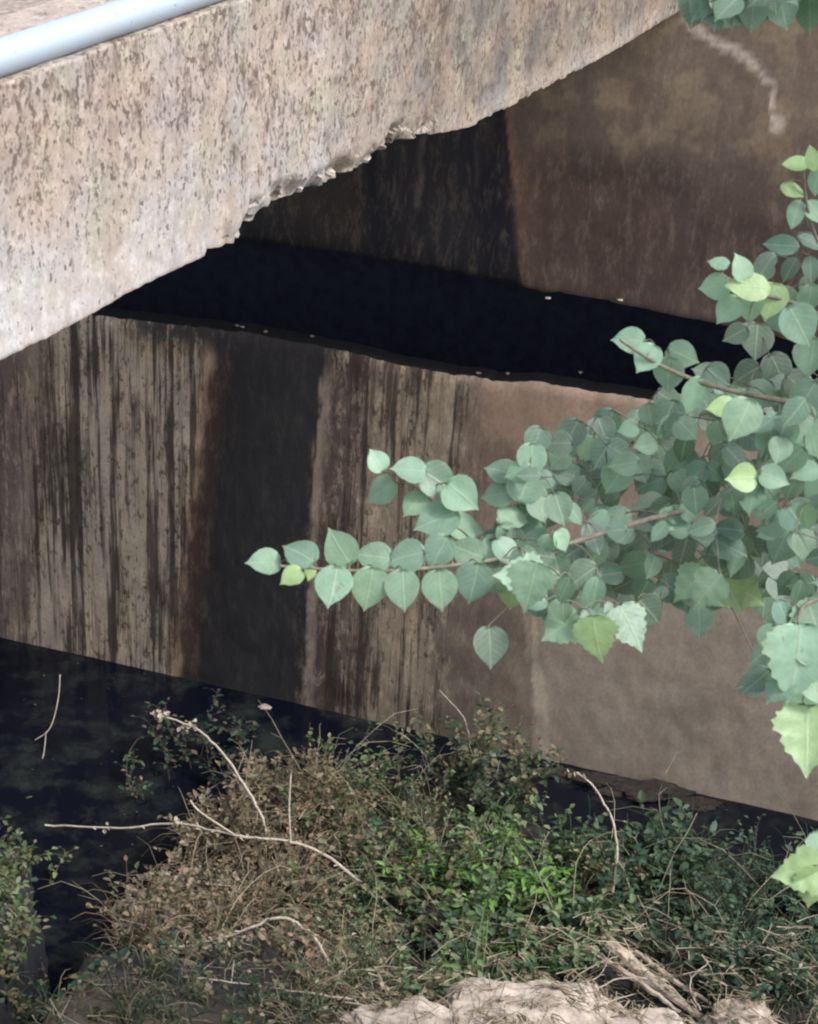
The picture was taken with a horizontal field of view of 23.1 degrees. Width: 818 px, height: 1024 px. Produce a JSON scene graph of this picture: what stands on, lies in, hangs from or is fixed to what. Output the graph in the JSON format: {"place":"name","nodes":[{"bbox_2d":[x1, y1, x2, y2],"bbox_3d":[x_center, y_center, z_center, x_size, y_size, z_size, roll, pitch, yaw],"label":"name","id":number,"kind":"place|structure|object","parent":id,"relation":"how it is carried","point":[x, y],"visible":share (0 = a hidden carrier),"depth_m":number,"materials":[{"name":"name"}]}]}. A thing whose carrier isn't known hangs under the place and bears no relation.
{"place":"outdoors","nodes":[
{"label":"outdoors","id":0,"kind":"place"},
{"bbox_2d":[0,637,817,1000],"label":"water","id":1,"kind":"structure","parent":0,"point":[76,775],"depth_m":10.22,"materials":[{"name":"black liquid"}]},
{"bbox_2d":[0,815,78,889],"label":"weed","id":2,"kind":"object","parent":1,"relation":"on","point":[16,865],"visible":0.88,"depth_m":9.22,"materials":[{"name":"green plant"}]},
{"bbox_2d":[35,675,60,758],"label":"twig","id":3,"kind":"object","parent":1,"relation":"on","point":[53,717],"visible":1,"depth_m":10.50,"materials":[{"name":"beige wood"}]},
{"bbox_2d":[115,735,153,801],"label":"weed","id":4,"kind":"object","parent":1,"relation":"on","point":[129,776],"visible":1,"depth_m":9.99,"materials":[{"name":"green plant"}]},
{"bbox_2d":[131,689,259,786],"bbox_3d":[-1.090,1.158,10.186,0.667,0.401,0.595,3,28,0],"label":"weed","id":5,"kind":"object","parent":1,"relation":"on","point":[233,732],"visible":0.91,"depth_m":10.22,"materials":[{"name":"green plant"}]},
{"bbox_2d":[258,704,271,709],"bbox_3d":[-0.776,1.048,10.765,0.079,0.017,0.049,3,28,0],"label":"stone chip","id":6,"kind":"object","parent":1,"relation":"on","point":[266,706],"visible":0.98,"depth_m":10.75,"materials":[{"name":"beige stone"}]},
{"bbox_2d":[21,662,756,880],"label":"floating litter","id":7,"kind":"object","parent":1,"relation":"on","point":[238,773],"visible":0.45,"depth_m":10.22,"materials":[{"name":"white plant"}]},
{"bbox_2d":[531,767,573,778],"bbox_3d":[0.765,1.350,10.384,0.280,0.046,0.109,3,28,0],"label":"dirt clod","id":8,"kind":"object","parent":1,"relation":"on","point":[560,772],"visible":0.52,"depth_m":10.36,"materials":[{"name":"brown soil"}]},
{"bbox_2d":[560,771,630,787],"bbox_3d":[0.968,1.387,10.341,0.384,0.058,0.140,3,28,0],"label":"dirt clod","id":9,"kind":"object","parent":1,"relation":"on","point":[598,780],"visible":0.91,"depth_m":10.31,"materials":[{"name":"brown soil"}]},
{"bbox_2d":[598,778,696,802],"bbox_3d":[1.222,1.438,10.262,0.523,0.084,0.221,3,28,0],"label":"dirt clod","id":10,"kind":"object","parent":1,"relation":"on","point":[627,791],"visible":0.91,"depth_m":10.24,"materials":[{"name":"brown soil"}]},
{"bbox_2d":[669,796,721,810],"bbox_3d":[1.464,1.488,10.202,0.285,0.051,0.112,3,28,0],"label":"dirt clod","id":11,"kind":"object","parent":1,"relation":"on","point":[707,804],"visible":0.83,"depth_m":10.18,"materials":[{"name":"soil"}]},
{"bbox_2d":[0,769,817,1023],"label":"ground","id":12,"kind":"structure","parent":0,"point":[32,964],"depth_m":8.41,"materials":[{"name":"brown soil"}]},
{"bbox_2d":[0,912,46,1023],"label":"weed","id":13,"kind":"object","parent":12,"relation":"on","point":[18,1009],"visible":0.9,"depth_m":7.62,"materials":[{"name":"green plant"}]},
{"bbox_2d":[0,878,51,978],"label":"weed","id":14,"kind":"object","parent":12,"relation":"on","point":[11,923],"visible":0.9,"depth_m":7.69,"materials":[{"name":"green plant"}]},
{"bbox_2d":[0,866,56,951],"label":"weed","id":15,"kind":"object","parent":12,"relation":"on","point":[6,895],"visible":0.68,"depth_m":8.18,"materials":[{"name":"green plant"}]},
{"bbox_2d":[0,872,413,1023],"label":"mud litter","id":16,"kind":"object","parent":12,"relation":"on","point":[209,904],"visible":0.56,"depth_m":7.07,"materials":[{"name":"brown plant"}]},
{"bbox_2d":[150,709,270,844],"bbox_3d":[-0.891,1.201,9.056,0.589,0.648,0.095,11,29,13],"label":"dry stem","id":17,"kind":"object","parent":12,"relation":"on","point":[159,714],"visible":0.99,"depth_m":8.99,"materials":[{"name":"beige plant"}]},
{"bbox_2d":[8,893,429,1023],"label":"sparse undergrowth","id":18,"kind":"object","parent":12,"relation":"on","point":[301,999],"visible":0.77,"depth_m":6.92,"materials":[{"name":"green plant"}]},
{"bbox_2d":[27,700,414,963],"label":"dead undergrowth","id":19,"kind":"object","parent":12,"relation":"on","point":[231,818],"visible":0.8,"depth_m":8.86,"materials":[{"name":"brown plant"}]},
{"bbox_2d":[162,916,360,1004],"bbox_3d":[-0.454,1.685,7.495,0.940,0.180,0.310,17,31,25],"label":"dry stem","id":20,"kind":"object","parent":12,"relation":"on","point":[220,938],"visible":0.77,"depth_m":7.59,"materials":[{"name":"beige plant"}]},
{"bbox_2d":[45,770,478,976],"bbox_3d":[-0.555,1.507,8.726,2.212,0.548,0.503,17,31,24],"label":"dry stem","id":21,"kind":"object","parent":12,"relation":"on","point":[290,841],"visible":0.86,"depth_m":8.89,"materials":[{"name":"beige plant"}]},
{"bbox_2d":[95,746,434,993],"bbox_3d":[-0.534,1.532,8.434,1.315,0.962,2.363,3,28,0],"label":"dead straw","id":22,"kind":"object","parent":12,"relation":"on","point":[245,936],"visible":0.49,"depth_m":8.69,"materials":[{"name":"brown plant"}]},
{"bbox_2d":[227,806,310,870],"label":"weed","id":23,"kind":"object","parent":12,"relation":"on","point":[298,836],"visible":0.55,"depth_m":9.02,"materials":[{"name":"brown plant"}]},
{"bbox_2d":[196,960,354,1000],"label":"dry stem","id":24,"kind":"object","parent":12,"relation":"on","point":[325,995],"visible":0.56,"depth_m":7.17,"materials":[{"name":"brown plant"}]},
{"bbox_2d":[306,720,374,791],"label":"weed","id":25,"kind":"object","parent":12,"relation":"on","point":[349,760],"visible":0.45,"depth_m":9.72,"materials":[{"name":"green plant"}]},
{"bbox_2d":[348,722,457,811],"bbox_3d":[0.019,1.239,9.623,0.429,0.439,0.527,-19,35,-36],"label":"weed","id":26,"kind":"object","parent":12,"relation":"on","point":[386,758],"visible":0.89,"depth_m":9.66,"materials":[{"name":"green plant"}]},
{"bbox_2d":[0,10,817,820],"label":"abutment wall","id":27,"kind":"structure","parent":12,"relation":"on","point":[180,446],"depth_m":10.18,"materials":[{"name":"concrete"}]},
{"bbox_2d":[0,0,678,359],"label":"bridge deck","id":28,"kind":"structure","parent":27,"relation":"on","point":[130,162],"depth_m":5.49,"materials":[{"name":"concrete"}]},
{"bbox_2d":[0,0,222,76],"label":"pipe run","id":29,"kind":"object","parent":28,"relation":"on","point":[40,44],"visible":1,"depth_m":4.88,"materials":[{"name":"white paint"}]},
{"bbox_2d":[338,995,484,1023],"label":"rock","id":30,"kind":"object","parent":12,"relation":"on","point":[401,1012],"visible":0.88,"depth_m":6.97,"materials":[{"name":"stone"}]},
{"bbox_2d":[231,727,678,1005],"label":"green undergrowth","id":31,"kind":"object","parent":12,"relation":"on","point":[461,948],"visible":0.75,"depth_m":8.77,"materials":[{"name":"green plant"}]},
{"bbox_2d":[381,691,567,818],"bbox_3d":[0.369,1.222,9.682,0.704,0.913,0.960,-9,30,-22],"label":"weed","id":32,"kind":"object","parent":12,"relation":"on","point":[488,732],"visible":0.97,"depth_m":9.63,"materials":[{"name":"green plant"}]},
{"bbox_2d":[395,730,428,766],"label":"dry stem","id":33,"kind":"object","parent":32,"relation":"on","point":[416,746],"visible":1,"depth_m":9.70,"materials":[{"name":"beige plant"}]},
{"bbox_2d":[440,690,470,744],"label":"dry stem","id":34,"kind":"object","parent":32,"relation":"attached to","point":[461,715],"visible":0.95,"depth_m":9.70,"materials":[{"name":"beige plant"}]},
{"bbox_2d":[374,814,580,956],"bbox_3d":[0.315,1.633,8.944,0.938,0.333,0.891,25,34,34],"label":"weed","id":35,"kind":"object","parent":12,"relation":"on","point":[543,872],"visible":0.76,"depth_m":8.91,"materials":[{"name":"green plant"}]},
{"bbox_2d":[470,761,499,799],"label":"dry stem","id":36,"kind":"object","parent":12,"relation":"on","point":[492,780],"visible":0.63,"depth_m":9.70,"materials":[{"name":"beige plant"}]},
{"bbox_2d":[441,976,655,1023],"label":"rock","id":37,"kind":"object","parent":12,"relation":"on","point":[566,1011],"visible":0.75,"depth_m":7.36,"materials":[{"name":"stone"}]},
{"bbox_2d":[312,886,817,1023],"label":"dry litter","id":38,"kind":"object","parent":12,"relation":"on","point":[494,1016],"visible":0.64,"depth_m":8.16,"materials":[{"name":"brown plant"}]},
{"bbox_2d":[689,959,711,1009],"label":"twig","id":39,"kind":"object","parent":38,"relation":"on","point":[696,1003],"visible":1,"depth_m":8.24,"materials":[{"name":"brown wood"}]},
{"bbox_2d":[805,1000,817,1023],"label":"twig","id":40,"kind":"object","parent":38,"relation":"on","point":[810,1014],"visible":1,"depth_m":8.24,"materials":[{"name":"brown wood"}]},
{"bbox_2d":[570,955,619,982],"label":"twig","id":41,"kind":"object","parent":12,"relation":"on","point":[574,978],"visible":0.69,"depth_m":8.24,"materials":[{"name":"brown wood"}]},
{"bbox_2d":[578,948,611,982],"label":"twig","id":42,"kind":"object","parent":12,"relation":"on","point":[602,970],"visible":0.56,"depth_m":8.24,"materials":[{"name":"beige wood"}]},
{"bbox_2d":[574,840,648,905],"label":"weed","id":43,"kind":"object","parent":12,"relation":"on","point":[643,876],"visible":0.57,"depth_m":9.00,"materials":[{"name":"green plant"}]},
{"bbox_2d":[602,958,680,1012],"bbox_3d":[0.969,1.972,8.338,0.379,0.093,0.035,22,33,31],"label":"split wood","id":44,"kind":"object","parent":12,"relation":"on","point":[649,989],"visible":0.92,"depth_m":8.32,"materials":[{"name":"wood"}]},
{"bbox_2d":[598,974,689,1011],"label":"twig","id":45,"kind":"object","parent":12,"relation":"on","point":[607,983],"visible":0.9,"depth_m":8.24,"materials":[{"name":"brown wood"}]},
{"bbox_2d":[605,938,701,1019],"bbox_3d":[1.023,1.955,8.370,0.466,0.184,0.068,22,33,31],"label":"split wood","id":46,"kind":"object","parent":12,"relation":"on","point":[624,956],"visible":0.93,"depth_m":8.37,"materials":[{"name":"brown wood"}]},
{"bbox_2d":[633,1007,684,1023],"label":"rock","id":47,"kind":"object","parent":12,"relation":"on","point":[656,1015],"visible":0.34,"depth_m":7.80,"materials":[{"name":"stone"}]},
{"bbox_2d":[633,949,711,1003],"bbox_3d":[1.122,1.964,8.407,0.402,0.123,0.028,18,31,26],"label":"split wood","id":48,"kind":"object","parent":12,"relation":"on","point":[646,959],"visible":0.81,"depth_m":8.42,"materials":[{"name":"wood"}]},
{"bbox_2d":[563,752,817,1023],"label":"shaded undergrowth","id":49,"kind":"object","parent":12,"relation":"on","point":[675,872],"visible":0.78,"depth_m":8.82,"materials":[{"name":"green plant"}]},
{"bbox_2d":[564,769,618,899],"bbox_3d":[0.835,1.423,8.931,0.096,0.482,0.408,-16,33,-32],"label":"dry stem","id":50,"kind":"object","parent":49,"relation":"on","point":[608,811],"visible":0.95,"depth_m":8.88,"materials":[{"name":"beige plant"}]},
{"bbox_2d":[662,804,728,902],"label":"weed","id":51,"kind":"object","parent":12,"relation":"on","point":[684,843],"visible":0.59,"depth_m":9.09,"materials":[{"name":"green plant"}]},
{"bbox_2d":[698,997,777,1023],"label":"rock","id":52,"kind":"object","parent":12,"relation":"on","point":[762,1010],"visible":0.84,"depth_m":8.19,"materials":[{"name":"stone"}]},
{"bbox_2d":[742,594,817,907],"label":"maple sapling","id":53,"kind":"object","parent":12,"relation":"on","point":[785,649],"visible":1,"depth_m":4.35,"materials":[{"name":"green plant"}]},
{"bbox_2d":[245,0,817,697],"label":"leafy tree","id":54,"kind":"object","parent":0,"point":[611,556],"visible":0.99,"depth_m":4.70,"materials":[{"name":"green plant"}]}
]}

